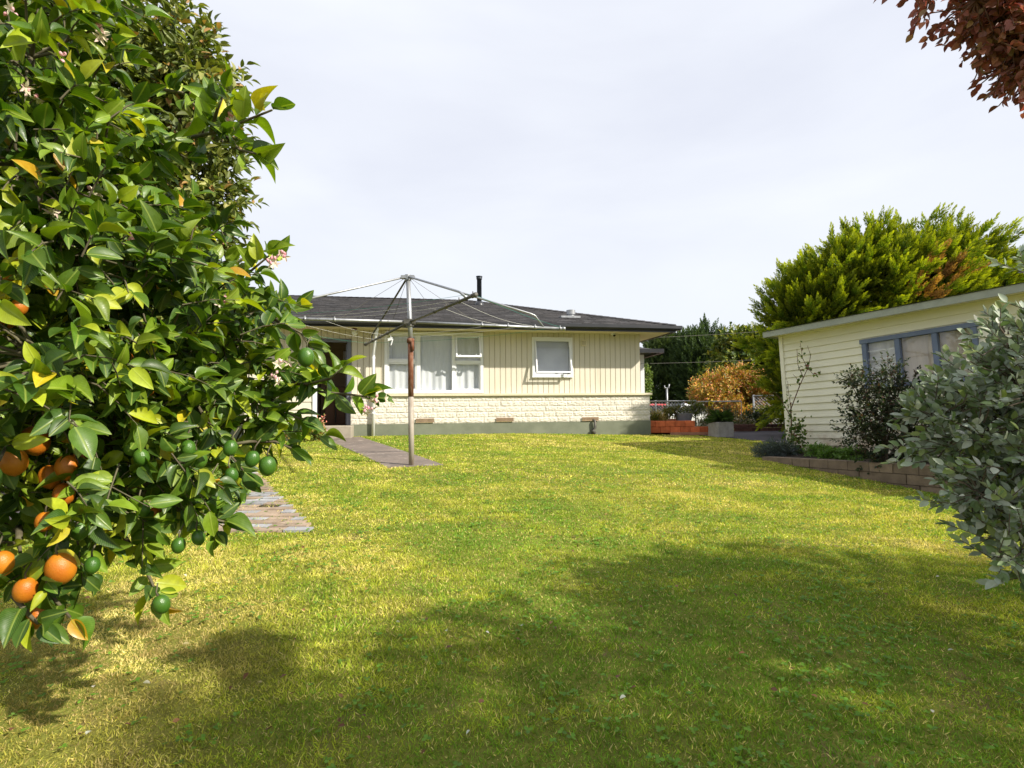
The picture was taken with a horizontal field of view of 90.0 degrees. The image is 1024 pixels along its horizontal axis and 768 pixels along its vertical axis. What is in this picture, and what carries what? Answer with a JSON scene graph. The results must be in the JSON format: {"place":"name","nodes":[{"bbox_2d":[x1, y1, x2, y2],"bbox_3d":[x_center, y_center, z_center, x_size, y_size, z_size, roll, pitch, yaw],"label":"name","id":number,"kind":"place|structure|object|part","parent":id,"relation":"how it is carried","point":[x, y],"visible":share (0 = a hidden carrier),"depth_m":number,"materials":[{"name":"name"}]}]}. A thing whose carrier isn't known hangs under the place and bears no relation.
{"place":"outdoors","nodes":[
{"label":"outdoors","id":0,"kind":"place"},
{"bbox_2d":[128,472,313,533],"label":"brick path","id":1,"kind":"structure","parent":0,"point":[272,521],"depth_m":4.26,"materials":[{"name":"grey brick"}]},
{"bbox_2d":[22,456,250,546],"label":"weeds","id":2,"kind":"object","parent":1,"relation":"on","point":[217,474],"visible":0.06,"depth_m":4.89,"materials":[{"name":"green plant"}]},
{"bbox_2d":[258,505,310,531],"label":"path soil","id":3,"kind":"structure","parent":0,"point":[270,506],"depth_m":4.59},
{"bbox_2d":[332,437,442,467],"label":"concrete path","id":4,"kind":"structure","parent":0,"point":[387,456],"depth_m":8.11,"materials":[{"name":"grey concrete"}]},
{"bbox_2d":[275,274,565,464],"bbox_3d":[-1.351,-0.171,6.889,3.578,2.614,2.572,-1,-2,23],"label":"rotary clothesline","id":5,"kind":"object","parent":4,"relation":"on","point":[409,322],"visible":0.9,"depth_m":6.85,"materials":[{"name":"paint"}]},
{"bbox_2d":[0,426,1023,767],"bbox_3d":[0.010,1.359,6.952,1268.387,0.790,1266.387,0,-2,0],"label":"lawn","id":6,"kind":"structure","parent":0,"point":[54,760],"depth_m":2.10,"materials":[{"name":"green plant"}]},
{"bbox_2d":[0,0,269,500],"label":"glossy tree","id":7,"kind":"object","parent":6,"relation":"on","point":[196,59],"visible":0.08,"depth_m":5.11,"materials":[{"name":"green plant"}]},
{"bbox_2d":[0,0,394,652],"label":"citrus tree","id":8,"kind":"object","parent":6,"relation":"on","point":[106,400],"visible":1,"depth_m":1.35,"materials":[{"name":"green plant"}]},
{"bbox_2d":[284,426,326,440],"bbox_3d":[-4.269,1.008,10.572,0.961,0.550,0.721,0,-2,0],"label":"flower bush","id":9,"kind":"object","parent":6,"relation":"on","point":[315,438],"visible":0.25,"depth_m":10.45,"materials":[{"name":"green plant"}]},
{"bbox_2d":[317,414,327,437],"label":"pink flower","id":10,"kind":"object","parent":6,"relation":"on","point":[321,420],"visible":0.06,"depth_m":10.89,"materials":[{"name":"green plant"}]},
{"bbox_2d":[230,276,682,440],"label":"house","id":11,"kind":"structure","parent":6,"relation":"on","point":[580,374],"depth_m":12.33,"materials":[{"name":"wood"}]},
{"bbox_2d":[346,344,346,424],"bbox_3d":[-3.886,0.020,12.222,0.042,1.873,0.800,0,-2,-10],"label":"door","id":12,"kind":"structure","parent":11,"relation":"in","point":[346,344],"depth_m":11.83,"materials":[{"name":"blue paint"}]},
{"bbox_2d":[384,331,483,393],"bbox_3d":[-1.808,-0.505,11.993,2.306,1.445,0.394,0,-2,-10],"label":"window","id":13,"kind":"structure","parent":11,"relation":"in","point":[442,365],"depth_m":12.15,"materials":[{"name":"white glass"}]},
{"bbox_2d":[532,337,572,377],"bbox_3d":[1.000,-0.643,12.519,1.035,1.015,0.335,0,-2,-10],"label":"window","id":14,"kind":"structure","parent":11,"relation":"in","point":[552,357],"depth_m":12.64,"materials":[{"name":"grey glass"}]},
{"bbox_2d":[9,471,952,753],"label":"fallen leaves","id":15,"kind":"object","parent":6,"relation":"on","point":[245,675],"visible":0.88,"depth_m":1.86,"materials":[{"name":"brown plant"}]},
{"bbox_2d":[0,467,1023,767],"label":"clover","id":16,"kind":"object","parent":6,"relation":"on","point":[658,729],"visible":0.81,"depth_m":2.34,"materials":[{"name":"green plant"}]},
{"bbox_2d":[644,364,653,410],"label":"columnar hedge","id":17,"kind":"object","parent":6,"relation":"on","point":[648,383],"visible":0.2,"depth_m":18.81,"materials":[{"name":"green plant"}]},
{"bbox_2d":[640,347,663,392],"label":"neighbour house","id":18,"kind":"structure","parent":6,"relation":"on","point":[646,352],"depth_m":17.55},
{"bbox_2d":[664,384,669,407],"bbox_3d":[6.057,0.720,19.985,0.237,1.437,0.080,0,-2,0],"label":"forked post","id":19,"kind":"object","parent":6,"relation":"on","point":[666,388],"visible":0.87,"depth_m":19.97,"materials":[{"name":"metal"}]},
{"bbox_2d":[641,329,694,403],"bbox_3d":[10.872,-0.516,38.108,7.333,7.891,5.729,0,-2,0],"label":"dark conifer","id":20,"kind":"object","parent":6,"relation":"on","point":[660,379],"visible":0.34,"depth_m":36.42,"materials":[{"name":"green plant"}]},
{"bbox_2d":[650,400,696,426],"bbox_3d":[5.041,1.030,16.191,1.508,1.036,0.077,-1,-2,16],"label":"chain link fence","id":21,"kind":"object","parent":6,"relation":"on","point":[675,401],"visible":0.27,"depth_m":16.15,"materials":[{"name":"metal"}]},
{"bbox_2d":[697,401,741,423],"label":"metal gate","id":22,"kind":"structure","parent":21,"relation":"attached to","point":[721,401],"depth_m":15.54,"materials":[{"name":"metal"}]},
{"bbox_2d":[651,419,707,434],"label":"terracotta wall","id":23,"kind":"structure","parent":6,"relation":"on","point":[678,427],"depth_m":13.12,"materials":[{"name":"orange brick"}]},
{"bbox_2d":[662,403,710,425],"bbox_3d":[7.976,1.594,22.951,4.320,1.445,1.740,0,-2,-10],"label":"parked car","id":24,"kind":"object","parent":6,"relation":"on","point":[688,411],"visible":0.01,"depth_m":22.15,"materials":[{"name":"white paint"}]},
{"bbox_2d":[663,313,728,403],"bbox_3d":[13.810,-0.911,36.133,6.217,8.451,5.884,0,-2,0],"label":"dark conifer","id":25,"kind":"object","parent":6,"relation":"on","point":[690,347],"visible":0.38,"depth_m":35.24,"materials":[{"name":"green plant"}]},
{"bbox_2d":[700,404,718,425],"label":"flowering plant","id":26,"kind":"object","parent":6,"relation":"on","point":[708,414],"visible":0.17,"depth_m":15.20,"materials":[{"name":"green plant"}]},
{"bbox_2d":[685,361,774,423],"bbox_3d":[8.262,0.503,18.578,4.130,2.798,2.479,0,-2,0],"label":"autumn shrub","id":27,"kind":"object","parent":6,"relation":"on","point":[731,384],"visible":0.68,"depth_m":18.24,"materials":[{"name":"orange plant"}]},
{"bbox_2d":[721,406,738,419],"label":"flowering plant","id":28,"kind":"object","parent":6,"relation":"on","point":[731,410],"visible":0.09,"depth_m":15.53,"materials":[{"name":"green plant"}]},
{"bbox_2d":[697,321,775,382],"bbox_3d":[14.642,-0.360,30.016,7.584,6.772,4.374,0,-2,0],"label":"broadleaf tree","id":29,"kind":"object","parent":6,"relation":"on","point":[724,351],"visible":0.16,"depth_m":29.54,"materials":[{"name":"green plant"}]},
{"bbox_2d":[742,407,769,423],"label":"dark shrub","id":30,"kind":"object","parent":6,"relation":"on","point":[756,414],"visible":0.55,"depth_m":15.41,"materials":[{"name":"green plant"}]},
{"bbox_2d":[753,395,776,427],"bbox_3d":[8.374,0.928,16.194,1.370,1.188,0.076,-1,-2,18],"label":"chain link fence","id":31,"kind":"object","parent":6,"relation":"on","point":[759,402],"visible":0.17,"depth_m":16.35,"materials":[{"name":"metal"}]},
{"bbox_2d":[761,403,782,423],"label":"yellow shrub","id":32,"kind":"object","parent":6,"relation":"on","point":[774,421],"visible":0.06,"depth_m":16.50,"materials":[{"name":"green plant"}]},
{"bbox_2d":[730,202,1023,432],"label":"cypress tree","id":33,"kind":"object","parent":6,"relation":"on","point":[878,265],"visible":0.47,"depth_m":11.12,"materials":[{"name":"green plant"}]},
{"bbox_2d":[762,456,993,496],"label":"garden wall","id":34,"kind":"structure","parent":6,"relation":"on","point":[904,476],"depth_m":6.12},
{"bbox_2d":[763,282,1023,453],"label":"garage","id":35,"kind":"structure","parent":6,"relation":"on","point":[917,334],"depth_m":7.66,"materials":[{"name":"white paint"}]},
{"bbox_2d":[859,323,978,388],"bbox_3d":[5.595,-0.354,7.057,0.144,0.744,1.427,1,-5,-25],"label":"window","id":36,"kind":"structure","parent":35,"relation":"in","point":[919,346],"depth_m":7.12,"materials":[{"name":"grey glass"}]},
{"bbox_2d":[873,245,1023,590],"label":"feijoa bush","id":37,"kind":"object","parent":6,"relation":"on","point":[985,400],"visible":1,"depth_m":2.03,"materials":[{"name":"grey plant"}]},
{"bbox_2d":[873,0,1023,118],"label":"copper leaf tree","id":38,"kind":"object","parent":6,"relation":"on","point":[992,31],"visible":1,"depth_m":1.00,"materials":[{"name":"brown plant"}]},
{"bbox_2d":[121,0,1023,388],"label":"sky","id":39,"kind":"structure","parent":0,"point":[646,160],"materials":[{"name":"white"}]},
{"bbox_2d":[650,404,665,413],"bbox_3d":[7.459,1.716,25.951,4.320,1.445,1.740,-1,-2,5],"label":"parked car","id":40,"kind":"object","parent":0,"point":[652,406],"depth_m":25.23,"materials":[{"name":"red paint"}]},
{"bbox_3d":[7.494,1.226,25.159,2.200,0.370,0.109,-1,-2,5],"label":"side window","id":41,"kind":"part","parent":40,"relation":"part of","materials":[{"name":"glass"}]},
{"bbox_2d":[642,360,743,363],"bbox_3d":[8.366,-0.928,19.549,9.984,0.656,0.010,1,-3,-30],"label":"overhead wire","id":42,"kind":"object","parent":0,"point":[686,362],"visible":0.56,"depth_m":18.34,"materials":[{"name":"metal"}]},
{"bbox_2d":[703,431,785,441],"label":"driveway","id":43,"kind":"structure","parent":0,"point":[758,435],"depth_m":12.85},
{"bbox_2d":[695,414,707,426],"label":"flowering plant","id":44,"kind":"object","parent":43,"relation":"on","point":[699,421],"visible":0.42,"depth_m":15.36,"materials":[{"name":"white plant"}]},
{"bbox_2d":[708,422,733,436],"bbox_3d":[5.165,1.120,12.664,0.429,0.372,0.429,0,-2,-12],"label":"square planter","id":45,"kind":"object","parent":43,"relation":"on","point":[720,429],"visible":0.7,"depth_m":12.47,"materials":[{"name":"grey concrete"}]},
{"bbox_2d":[702,408,735,423],"bbox_3d":[5.149,0.791,12.655,0.837,0.405,0.834,0,-2,0],"label":"cycad","id":46,"kind":"object","parent":45,"relation":"in","point":[719,416],"visible":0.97,"depth_m":12.55,"materials":[{"name":"green plant"}]},
{"bbox_2d":[732,414,744,423],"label":"flowering plant","id":47,"kind":"object","parent":43,"relation":"on","point":[741,419],"visible":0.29,"depth_m":14.91,"materials":[{"name":"green plant"}]},
{"bbox_2d":[737,413,756,423],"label":"flowering plant","id":48,"kind":"object","parent":43,"relation":"on","point":[745,422],"visible":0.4,"depth_m":14.83,"materials":[{"name":"green plant"}]},
{"bbox_2d":[734,424,784,430],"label":"brick kerb","id":49,"kind":"structure","parent":43,"relation":"on","point":[748,427],"depth_m":14.37,"materials":[{"name":"brick"}]},
{"bbox_2d":[773,452,982,463],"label":"garden bed soil","id":50,"kind":"structure","parent":0,"point":[801,455],"depth_m":7.66,"materials":[{"name":"brown soil"}]},
{"bbox_2d":[749,436,802,456],"bbox_3d":[4.203,1.069,8.157,0.793,0.481,0.630,0,-2,0],"label":"lavender clump","id":51,"kind":"object","parent":50,"relation":"on","point":[778,448],"visible":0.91,"depth_m":8.07,"materials":[{"name":"green plant"}]},
{"bbox_2d":[769,341,820,453],"bbox_3d":[4.590,0.256,8.304,0.826,1.930,0.374,0,-2,0],"label":"climbing rose","id":52,"kind":"object","parent":50,"relation":"on","point":[799,427],"visible":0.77,"depth_m":8.28,"materials":[{"name":"green plant"}]},
{"bbox_2d":[803,441,835,456],"bbox_3d":[4.641,1.042,7.700,0.469,0.387,0.511,-2,-3,37],"label":"bed weed","id":53,"kind":"object","parent":50,"relation":"on","point":[812,450],"visible":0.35,"depth_m":7.71,"materials":[{"name":"green plant"}]},
{"bbox_2d":[815,444,840,458],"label":"bed weed","id":54,"kind":"object","parent":50,"relation":"on","point":[827,452],"visible":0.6,"depth_m":7.33,"materials":[{"name":"green plant"}]},
{"bbox_2d":[832,444,871,459],"bbox_3d":[4.665,0.990,7.022,0.498,0.355,0.416,0,-2,0],"label":"bed weed","id":55,"kind":"object","parent":50,"relation":"on","point":[845,452],"visible":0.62,"depth_m":7.00,"materials":[{"name":"green plant"}]},
{"bbox_2d":[829,350,942,474],"bbox_3d":[4.595,0.447,6.242,1.410,1.746,0.870,0,-2,0],"label":"dark leaved shrub","id":56,"kind":"object","parent":50,"relation":"on","point":[888,404],"visible":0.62,"depth_m":6.20,"materials":[{"name":"green plant"}]},
{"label":"planting soil","id":57,"kind":"structure","parent":0,"visible":0},
{"bbox_2d":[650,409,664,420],"bbox_3d":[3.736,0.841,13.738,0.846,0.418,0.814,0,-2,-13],"label":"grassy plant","id":58,"kind":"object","parent":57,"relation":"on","point":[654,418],"visible":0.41,"depth_m":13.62,"materials":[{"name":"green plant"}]},
{"bbox_2d":[651,407,672,420],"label":"ornamental grass","id":59,"kind":"object","parent":57,"relation":"on","point":[663,418],"depth_m":13.67,"materials":[{"name":"green plant"}]},
{"bbox_2d":[674,413,693,420],"bbox_3d":[4.587,0.894,13.674,0.485,0.233,0.340,0,-2,0],"label":"oval planter","id":60,"kind":"object","parent":57,"relation":"on","point":[683,417],"visible":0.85,"depth_m":13.54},
{"bbox_2d":[661,403,686,419],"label":"planter bush","id":61,"kind":"object","parent":60,"relation":"in","point":[672,409],"visible":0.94,"depth_m":13.63,"materials":[{"name":"green plant"}]},
{"bbox_2d":[684,398,707,418],"bbox_3d":[4.868,0.656,13.672,0.705,0.562,0.580,0,-2,0],"label":"planter bush","id":62,"kind":"object","parent":60,"relation":"in","point":[698,406],"visible":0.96,"depth_m":13.61,"materials":[{"name":"green plant"}]}
]}

